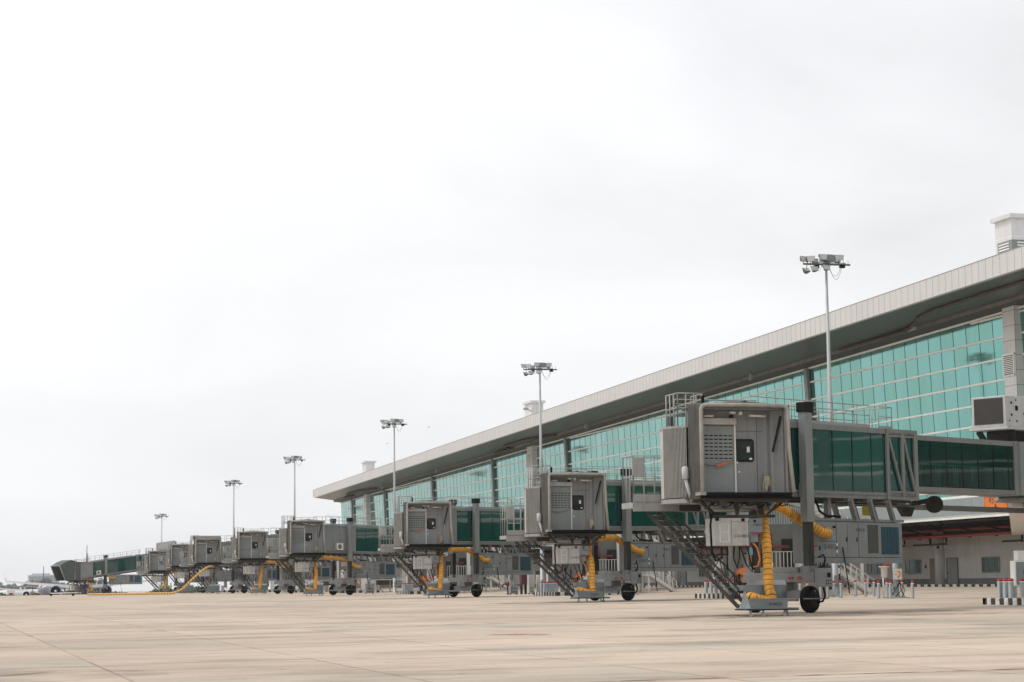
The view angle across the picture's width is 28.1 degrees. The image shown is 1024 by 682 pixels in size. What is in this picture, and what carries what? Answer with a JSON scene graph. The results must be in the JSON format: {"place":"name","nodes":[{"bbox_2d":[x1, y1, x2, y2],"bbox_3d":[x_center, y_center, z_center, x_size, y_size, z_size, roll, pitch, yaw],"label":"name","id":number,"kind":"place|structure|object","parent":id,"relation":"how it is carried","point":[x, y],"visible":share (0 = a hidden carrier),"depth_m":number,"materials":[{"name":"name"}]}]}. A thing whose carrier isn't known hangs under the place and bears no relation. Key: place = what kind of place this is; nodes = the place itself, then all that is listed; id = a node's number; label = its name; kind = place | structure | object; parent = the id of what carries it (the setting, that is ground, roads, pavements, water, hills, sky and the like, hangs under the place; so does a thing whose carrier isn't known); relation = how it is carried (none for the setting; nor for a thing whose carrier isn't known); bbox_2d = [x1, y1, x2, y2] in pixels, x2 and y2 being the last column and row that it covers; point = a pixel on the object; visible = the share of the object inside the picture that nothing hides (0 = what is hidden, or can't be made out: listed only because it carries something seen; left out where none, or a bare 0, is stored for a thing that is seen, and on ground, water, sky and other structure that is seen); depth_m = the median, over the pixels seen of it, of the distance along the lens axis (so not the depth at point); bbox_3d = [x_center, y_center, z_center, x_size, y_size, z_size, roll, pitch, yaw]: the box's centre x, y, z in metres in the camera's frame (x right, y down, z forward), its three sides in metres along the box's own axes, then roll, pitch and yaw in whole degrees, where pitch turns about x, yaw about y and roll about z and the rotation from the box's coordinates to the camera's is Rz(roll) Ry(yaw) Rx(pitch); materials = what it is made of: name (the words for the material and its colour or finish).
{"place":"outdoors","nodes":[
{"label":"outdoors","id":0,"kind":"place"},
{"bbox_2d":[0,587,1023,681],"bbox_3d":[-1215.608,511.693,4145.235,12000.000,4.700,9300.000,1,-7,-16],"label":"ground","id":1,"kind":"structure","parent":0,"point":[681,634],"depth_m":59.50,"materials":[{"name":"concrete"}]},
{"bbox_2d":[6,590,14,595],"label":"box truck","id":2,"kind":"object","parent":1,"relation":"on","point":[10,592],"visible":0.77,"depth_m":451.80,"materials":[{"name":"white paint"}]},
{"bbox_2d":[0,587,37,595],"bbox_3d":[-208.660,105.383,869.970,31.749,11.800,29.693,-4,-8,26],"label":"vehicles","id":3,"kind":"object","parent":1,"relation":"on","point":[18,593],"depth_m":867.86,"materials":[{"name":"paint"}]},
{"bbox_2d":[28,573,59,583],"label":"apartment block","id":4,"kind":"structure","parent":1,"relation":"on","point":[36,577],"depth_m":2417.79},
{"bbox_2d":[0,566,97,594],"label":"airliner","id":5,"kind":"object","parent":1,"relation":"on","point":[43,590],"visible":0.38,"depth_m":687.77,"materials":[{"name":"paint"}]},
{"bbox_2d":[50,592,77,595],"bbox_3d":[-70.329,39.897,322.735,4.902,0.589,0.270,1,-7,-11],"label":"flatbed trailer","id":6,"kind":"object","parent":1,"relation":"on","point":[64,593],"visible":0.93,"depth_m":322.77,"materials":[{"name":"white paint"}]},
{"bbox_2d":[4,551,157,594],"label":"airliner","id":7,"kind":"object","parent":1,"relation":"on","point":[55,588],"visible":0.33,"depth_m":478.56,"materials":[{"name":"paint"}]},
{"bbox_2d":[85,587,95,592],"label":"hose cart","id":8,"kind":"object","parent":1,"relation":"on","point":[94,589],"visible":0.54,"depth_m":419.34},
{"bbox_2d":[50,540,174,594],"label":"jet bridge","id":9,"kind":"structure","parent":1,"relation":"on","point":[73,572],"depth_m":421.28,"materials":[{"name":"grey paint"}]},
{"bbox_2d":[0,586,269,595],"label":"hedge","id":10,"kind":"object","parent":1,"relation":"on","point":[195,590],"visible":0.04,"depth_m":822.31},
{"bbox_2d":[87,565,215,594],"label":"duct hose","id":11,"kind":"object","parent":1,"relation":"on","point":[185,586],"visible":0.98,"depth_m":316.42,"materials":[{"name":"plastic"}]},
{"bbox_2d":[154,514,168,584],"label":"floodlight mast","id":12,"kind":"object","parent":1,"relation":"on","point":[157,516],"visible":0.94,"depth_m":542.72,"materials":[{"name":"grey metal"}]},
{"bbox_2d":[158,585,169,591],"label":"hose cart","id":13,"kind":"object","parent":1,"relation":"on","point":[167,589],"visible":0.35,"depth_m":383.82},
{"bbox_2d":[180,585,193,592],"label":"hose cart","id":14,"kind":"object","parent":1,"relation":"on","point":[188,588],"visible":0.9,"depth_m":351.92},
{"bbox_2d":[206,584,220,593],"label":"hose cart","id":15,"kind":"object","parent":1,"relation":"on","point":[213,588],"visible":1,"depth_m":318.82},
{"bbox_2d":[136,548,304,592],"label":"jet bridge","id":16,"kind":"structure","parent":1,"relation":"on","point":[152,563],"depth_m":385.59,"materials":[{"name":"grey paint"}]},
{"bbox_2d":[224,480,242,536],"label":"floodlight mast","id":17,"kind":"object","parent":1,"relation":"on","point":[229,483],"visible":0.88,"depth_m":421.66,"materials":[{"name":"grey metal"}]},
{"bbox_2d":[159,541,346,592],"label":"jet bridge","id":18,"kind":"structure","parent":1,"relation":"on","point":[173,559],"depth_m":354.01,"materials":[{"name":"grey paint"}]},
{"bbox_2d":[249,584,266,593],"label":"hose cart","id":19,"kind":"object","parent":1,"relation":"on","point":[262,590],"visible":0.93,"depth_m":280.86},
{"bbox_2d":[179,535,399,592],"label":"jet bridge","id":20,"kind":"structure","parent":1,"relation":"on","point":[204,551],"depth_m":320.10,"materials":[{"name":"grey paint"}]},
{"bbox_2d":[283,456,302,589],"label":"floodlight mast","id":21,"kind":"object","parent":1,"relation":"on","point":[292,459],"visible":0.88,"depth_m":354.76,"materials":[{"name":"grey metal"}]},
{"bbox_2d":[282,590,326,592],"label":"kerb island","id":22,"kind":"structure","parent":1,"relation":"on","point":[297,591],"depth_m":326.44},
{"bbox_2d":[281,562,329,589],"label":"escape stairs","id":23,"kind":"structure","parent":1,"relation":"on","point":[284,576],"depth_m":373.64,"materials":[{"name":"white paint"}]},
{"bbox_2d":[303,583,324,595],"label":"hose cart","id":24,"kind":"object","parent":1,"relation":"on","point":[319,590],"visible":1,"depth_m":232.08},
{"bbox_2d":[222,527,431,593],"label":"jet bridge","id":25,"kind":"structure","parent":1,"relation":"on","point":[249,546],"depth_m":283.98,"materials":[{"name":"grey paint"}]},
{"bbox_2d":[251,563,262,588],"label":"duct hose","id":26,"kind":"object","parent":25,"relation":"hanging from","point":[260,578],"visible":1,"depth_m":282.03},
{"bbox_2d":[265,560,293,569],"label":"duct hose","id":27,"kind":"object","parent":25,"relation":"hanging from","point":[271,562],"visible":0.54,"depth_m":285.06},
{"bbox_2d":[318,561,369,585],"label":"escape stairs","id":28,"kind":"structure","parent":1,"relation":"on","point":[338,571],"depth_m":340.32,"materials":[{"name":"metal"}]},
{"bbox_2d":[337,590,382,592],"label":"kerb island","id":29,"kind":"structure","parent":1,"relation":"on","point":[363,591],"depth_m":289.69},
{"bbox_2d":[360,578,366,589],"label":"electrical cabinet","id":30,"kind":"object","parent":29,"relation":"on","point":[363,583],"visible":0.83,"depth_m":293.49,"materials":[{"name":"white paint"}]},
{"bbox_2d":[369,579,374,589],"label":"electrical cabinet","id":31,"kind":"object","parent":29,"relation":"on","point":[371,581],"visible":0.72,"depth_m":293.68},
{"bbox_2d":[365,583,373,593],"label":"utility unit","id":32,"kind":"object","parent":1,"relation":"on","point":[367,586],"visible":1,"depth_m":265.20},
{"bbox_2d":[380,419,406,592],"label":"floodlight mast","id":33,"kind":"object","parent":1,"relation":"on","point":[394,422],"visible":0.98,"depth_m":281.31,"materials":[{"name":"grey metal"}]},
{"bbox_2d":[370,556,428,591],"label":"escape stairs","id":34,"kind":"structure","parent":1,"relation":"on","point":[384,581],"depth_m":303.43,"materials":[{"name":"metal"}]},
{"bbox_2d":[266,516,537,594],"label":"jet bridge","id":35,"kind":"structure","parent":1,"relation":"on","point":[313,540],"depth_m":237.65,"materials":[{"name":"grey paint"}]},
{"bbox_2d":[306,559,317,589],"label":"duct hose","id":36,"kind":"object","parent":35,"relation":"hanging from","point":[315,576],"visible":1,"depth_m":232.97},
{"bbox_2d":[320,555,360,568],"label":"duct hose","id":37,"kind":"object","parent":35,"relation":"hanging from","point":[341,559],"visible":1,"depth_m":237.45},
{"bbox_2d":[397,591,459,593],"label":"kerb island","id":38,"kind":"structure","parent":1,"relation":"on","point":[410,592],"depth_m":240.05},
{"bbox_2d":[406,572,411,582],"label":"electrical cabinet","id":39,"kind":"object","parent":38,"relation":"on","point":[408,579],"visible":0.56,"depth_m":245.00,"materials":[{"name":"metal"}]},
{"bbox_2d":[418,576,431,590],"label":"hose reel","id":40,"kind":"object","parent":38,"relation":"on","point":[424,578],"visible":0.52,"depth_m":244.09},
{"bbox_2d":[424,581,451,597],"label":"hose cart","id":41,"kind":"object","parent":1,"relation":"on","point":[445,586],"visible":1,"depth_m":178.07,"materials":[{"name":"metal"}]},
{"bbox_2d":[443,547,513,592],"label":"escape stairs","id":42,"kind":"structure","parent":1,"relation":"on","point":[463,563],"depth_m":254.15,"materials":[{"name":"metal"}]},
{"bbox_2d":[502,582,509,594],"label":"fire hydrant","id":43,"kind":"object","parent":1,"relation":"on","point":[507,584],"visible":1,"depth_m":211.73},
{"bbox_2d":[508,585,517,594],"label":"utility unit","id":44,"kind":"object","parent":1,"relation":"on","point":[513,589],"visible":1,"depth_m":212.65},
{"bbox_2d":[33,612,995,633],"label":"expansion joint","id":45,"kind":"object","parent":1,"relation":"on","point":[495,623],"visible":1,"depth_m":77.75,"materials":[{"name":"brown"}]},
{"bbox_2d":[490,634,546,634],"bbox_3d":[0.208,9.042,63.117,2.052,0.008,1.100,-5,-8,30],"label":"paint marking","id":46,"kind":"object","parent":1,"relation":"on","point":[517,634],"visible":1,"depth_m":63.00,"materials":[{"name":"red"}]},
{"bbox_2d":[378,496,667,596],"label":"jet bridge","id":47,"kind":"structure","parent":1,"relation":"on","point":[436,526],"depth_m":183.08,"materials":[{"name":"grey paint"}]},
{"bbox_2d":[428,552,443,589],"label":"duct hose","id":48,"kind":"object","parent":47,"relation":"hanging from","point":[440,575],"visible":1,"depth_m":178.48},
{"bbox_2d":[446,547,490,562],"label":"duct hose","id":49,"kind":"object","parent":47,"relation":"hanging from","point":[470,552],"visible":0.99,"depth_m":183.24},
{"bbox_2d":[519,575,526,593],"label":"utility unit","id":50,"kind":"object","parent":1,"relation":"on","point":[523,579],"visible":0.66,"depth_m":214.14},
{"bbox_2d":[527,575,534,593],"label":"utility unit","id":51,"kind":"object","parent":1,"relation":"on","point":[530,584],"visible":0.86,"depth_m":215.35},
{"bbox_2d":[536,575,539,591],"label":"utility unit","id":52,"kind":"object","parent":1,"relation":"on","point":[537,583],"visible":0.34,"depth_m":215.67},
{"bbox_2d":[521,363,556,581],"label":"floodlight mast","id":53,"kind":"object","parent":1,"relation":"on","point":[540,367],"visible":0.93,"depth_m":216.18,"materials":[{"name":"grey metal"}]},
{"bbox_2d":[534,592,617,595],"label":"kerb island","id":54,"kind":"structure","parent":1,"relation":"on","point":[551,593],"depth_m":186.82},
{"bbox_2d":[546,567,553,581],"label":"electrical cabinet","id":55,"kind":"object","parent":54,"relation":"on","point":[548,578],"visible":0.25,"depth_m":190.80,"materials":[{"name":"metal"}]},
{"bbox_2d":[573,573,579,582],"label":"hose reel","id":56,"kind":"object","parent":54,"relation":"on","point":[576,578],"visible":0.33,"depth_m":190.15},
{"bbox_2d":[570,579,609,601],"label":"hose cart","id":57,"kind":"object","parent":1,"relation":"on","point":[597,593],"visible":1,"depth_m":131.56,"materials":[{"name":"metal"}]},
{"bbox_2d":[581,534,676,592],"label":"escape stairs","id":58,"kind":"structure","parent":1,"relation":"on","point":[608,555],"depth_m":200.16,"materials":[{"name":"metal"}]},
{"bbox_2d":[500,465,823,600],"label":"jet bridge","id":59,"kind":"structure","parent":1,"relation":"on","point":[584,508],"depth_m":134.62,"materials":[{"name":"grey paint"}]},
{"bbox_2d":[576,541,595,590],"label":"duct hose","id":60,"kind":"object","parent":59,"relation":"hanging from","point":[591,564],"visible":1,"depth_m":132.20,"materials":[{"name":"plastic"}]},
{"bbox_2d":[596,534,644,554],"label":"duct hose","id":61,"kind":"object","parent":59,"relation":"hanging from","point":[619,540],"visible":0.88,"depth_m":137.27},
{"bbox_2d":[313,213,1023,587],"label":"terminal building","id":62,"kind":"structure","parent":1,"relation":"on","point":[933,355],"depth_m":201.18,"materials":[{"name":"teal glass"}]},
{"bbox_2d":[680,571,686,584],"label":"door","id":63,"kind":"structure","parent":62,"relation":"in","point":[683,578],"depth_m":248.60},
{"bbox_2d":[699,565,708,576],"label":"window","id":64,"kind":"structure","parent":62,"relation":"in","point":[701,574],"depth_m":242.48,"materials":[{"name":"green glass"}]},
{"bbox_2d":[724,565,728,576],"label":"window","id":65,"kind":"structure","parent":62,"relation":"in","point":[726,572],"depth_m":235.42,"materials":[{"name":"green glass"}]},
{"bbox_2d":[840,563,848,584],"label":"door","id":66,"kind":"structure","parent":62,"relation":"in","point":[843,582],"depth_m":205.74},
{"bbox_2d":[867,563,881,573],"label":"window","id":67,"kind":"structure","parent":62,"relation":"in","point":[872,568],"depth_m":199.34,"materials":[{"name":"green glass"}]},
{"bbox_2d":[905,560,920,573],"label":"window","id":68,"kind":"structure","parent":62,"relation":"in","point":[911,566],"depth_m":191.56,"materials":[{"name":"green glass"}]},
{"bbox_2d":[929,559,934,583],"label":"blocked doorway","id":69,"kind":"structure","parent":62,"relation":"in","point":[931,561],"depth_m":188.02,"materials":[{"name":"metal"}]},
{"bbox_2d":[946,558,958,583],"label":"door","id":70,"kind":"structure","parent":62,"relation":"in","point":[952,575],"depth_m":184.34,"materials":[{"name":"metal"}]},
{"bbox_2d":[981,556,999,572],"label":"window","id":71,"kind":"structure","parent":62,"relation":"in","point":[988,564],"depth_m":177.84,"materials":[{"name":"green glass"}]},
{"bbox_2d":[984,497,1007,507],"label":"stand sign","id":72,"kind":"object","parent":62,"relation":"attached to","point":[989,501],"visible":0.45,"depth_m":177.44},
{"bbox_2d":[356,584,1019,588],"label":"kerb","id":73,"kind":"structure","parent":1,"relation":"on","point":[952,585],"depth_m":184.51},
{"bbox_2d":[695,593,742,598],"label":"kerb island","id":74,"kind":"structure","parent":1,"relation":"on","point":[714,596],"depth_m":142.46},
{"bbox_2d":[704,580,707,593],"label":"bollard","id":75,"kind":"object","parent":74,"relation":"on","point":[705,586],"visible":0.96,"depth_m":145.02,"materials":[{"name":"metal"}]},
{"bbox_2d":[709,580,712,593],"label":"bollard","id":76,"kind":"object","parent":74,"relation":"on","point":[710,587],"visible":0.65,"depth_m":144.11,"materials":[{"name":"metal"}]},
{"bbox_2d":[713,560,722,584],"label":"electrical cabinet","id":77,"kind":"object","parent":74,"relation":"on","point":[718,571],"visible":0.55,"depth_m":144.43,"materials":[{"name":"metal"}]},
{"bbox_2d":[733,568,746,593],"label":"hose reel","id":78,"kind":"object","parent":74,"relation":"on","point":[739,573],"visible":0.26,"depth_m":143.43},
{"bbox_2d":[735,580,798,616],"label":"hose cart","id":79,"kind":"object","parent":1,"relation":"on","point":[780,602],"visible":0.95,"depth_m":83.50,"materials":[{"name":"metal"}]},
{"bbox_2d":[747,504,873,594],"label":"escape stairs","id":80,"kind":"structure","parent":1,"relation":"on","point":[781,535],"depth_m":153.81,"materials":[{"name":"metal"}]},
{"bbox_2d":[623,668,1020,680],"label":"expansion joint","id":81,"kind":"object","parent":1,"relation":"on","point":[798,675],"visible":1,"depth_m":36.29,"materials":[{"name":"brown"}]},
{"bbox_2d":[622,392,1023,612],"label":"jet bridge","id":82,"kind":"structure","parent":1,"relation":"on","point":[751,459],"depth_m":90.09,"materials":[{"name":"grey paint"}]},
{"bbox_2d":[746,510,776,598],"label":"duct hose","id":83,"kind":"object","parent":82,"relation":"hanging from","point":[768,582],"visible":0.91,"depth_m":84.45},
{"bbox_2d":[773,502,832,537],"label":"duct hose","id":84,"kind":"object","parent":82,"relation":"attached to","point":[795,516],"visible":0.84,"depth_m":89.52,"materials":[{"name":"plastic"}]},
{"bbox_2d":[800,254,849,596],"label":"floodlight mast","id":85,"kind":"object","parent":1,"relation":"on","point":[825,261],"visible":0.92,"depth_m":148.34,"materials":[{"name":"grey metal"}]},
{"bbox_2d":[834,575,838,584],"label":"access door","id":86,"kind":"structure","parent":85,"relation":"in","point":[836,577],"depth_m":145.96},
{"bbox_2d":[815,563,840,589],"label":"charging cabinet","id":87,"kind":"object","parent":1,"relation":"on","point":[828,566],"visible":0.12,"depth_m":151.27,"materials":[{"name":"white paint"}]},
{"bbox_2d":[833,581,835,596],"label":"bollard","id":88,"kind":"object","parent":1,"relation":"on","point":[834,593],"visible":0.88,"depth_m":144.20,"materials":[{"name":"metal"}]},
{"bbox_2d":[839,581,842,597],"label":"bollard","id":89,"kind":"object","parent":1,"relation":"on","point":[840,586],"visible":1,"depth_m":138.92,"materials":[{"name":"metal"}]},
{"bbox_2d":[854,580,856,595],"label":"bollard","id":90,"kind":"object","parent":1,"relation":"on","point":[855,587],"visible":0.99,"depth_m":145.23,"materials":[{"name":"metal"}]},
{"bbox_2d":[864,580,866,596],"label":"bollard","id":91,"kind":"object","parent":1,"relation":"on","point":[865,588],"visible":1,"depth_m":142.60,"materials":[{"name":"metal"}]},
{"bbox_2d":[872,580,875,595],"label":"bollard","id":92,"kind":"object","parent":1,"relation":"on","point":[873,583],"visible":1,"depth_m":143.10,"materials":[{"name":"metal"}]},
{"bbox_2d":[877,581,879,597],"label":"bollard","id":93,"kind":"object","parent":1,"relation":"on","point":[878,589],"visible":0.96,"depth_m":134.04,"materials":[{"name":"metal"}]},
{"bbox_2d":[885,580,888,596],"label":"bollard","id":94,"kind":"object","parent":1,"relation":"on","point":[886,587],"visible":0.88,"depth_m":137.48,"materials":[{"name":"metal"}]},
{"bbox_2d":[889,580,891,597],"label":"bollard","id":95,"kind":"object","parent":1,"relation":"on","point":[890,588],"visible":0.94,"depth_m":133.40,"materials":[{"name":"metal"}]},
{"bbox_2d":[879,563,909,597],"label":"service pillar","id":96,"kind":"structure","parent":1,"relation":"on","point":[896,574],"depth_m":134.38,"materials":[{"name":"metal"}]},
{"bbox_2d":[911,580,913,597],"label":"bollard","id":97,"kind":"object","parent":1,"relation":"on","point":[912,588],"visible":1,"depth_m":130.56,"materials":[{"name":"metal"}]},
{"bbox_2d":[983,598,1023,604],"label":"kerb island","id":98,"kind":"structure","parent":1,"relation":"on","point":[1003,601],"depth_m":100.94,"materials":[{"name":"concrete"}]},
{"bbox_2d":[997,579,1002,597],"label":"bollard","id":99,"kind":"object","parent":98,"relation":"on","point":[999,589],"visible":0.92,"depth_m":102.28,"materials":[{"name":"metal"}]},
{"bbox_2d":[1002,578,1008,597],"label":"bollard","id":100,"kind":"object","parent":98,"relation":"on","point":[1005,587],"visible":0.93,"depth_m":101.75,"materials":[{"name":"metal"}]},
{"bbox_2d":[1008,578,1013,597],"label":"bollard","id":101,"kind":"object","parent":98,"relation":"on","point":[1011,586],"visible":0.94,"depth_m":101.23,"materials":[{"name":"metal"}]},
{"bbox_2d":[1010,551,1023,597],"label":"electrical cabinet","id":102,"kind":"object","parent":98,"relation":"on","point":[1017,569],"visible":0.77,"depth_m":101.66,"materials":[{"name":"metal"}]},
{"bbox_2d":[1019,578,1023,597],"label":"bollard","id":103,"kind":"object","parent":98,"relation":"on","point":[1021,587],"visible":0.96,"depth_m":100.19,"materials":[{"name":"metal"}]},
{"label":"kerb island","id":104,"kind":"object","parent":1,"relation":"on","visible":0},
{"bbox_2d":[270,581,275,589],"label":"electrical cabinet","id":105,"kind":"object","parent":104,"relation":"on","point":[273,585],"visible":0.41,"depth_m":363.85,"materials":[{"name":"white paint"}]},
{"bbox_2d":[0,0,1023,590],"label":"sky","id":106,"kind":"structure","parent":0,"point":[238,238],"materials":[{"name":"white"}]},
{"bbox_2d":[798,582,825,596],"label":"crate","id":107,"kind":"object","parent":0,"point":[803,584],"visible":0.2,"depth_m":143.74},
{"bbox_3d":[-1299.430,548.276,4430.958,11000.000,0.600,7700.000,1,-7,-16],"label":"grass field","id":108,"kind":"structure","parent":0,"visible":0},
{"bbox_2d":[0,576,108,592],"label":"distant trees","id":109,"kind":"object","parent":108,"relation":"on","point":[48,580],"visible":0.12,"depth_m":1741.15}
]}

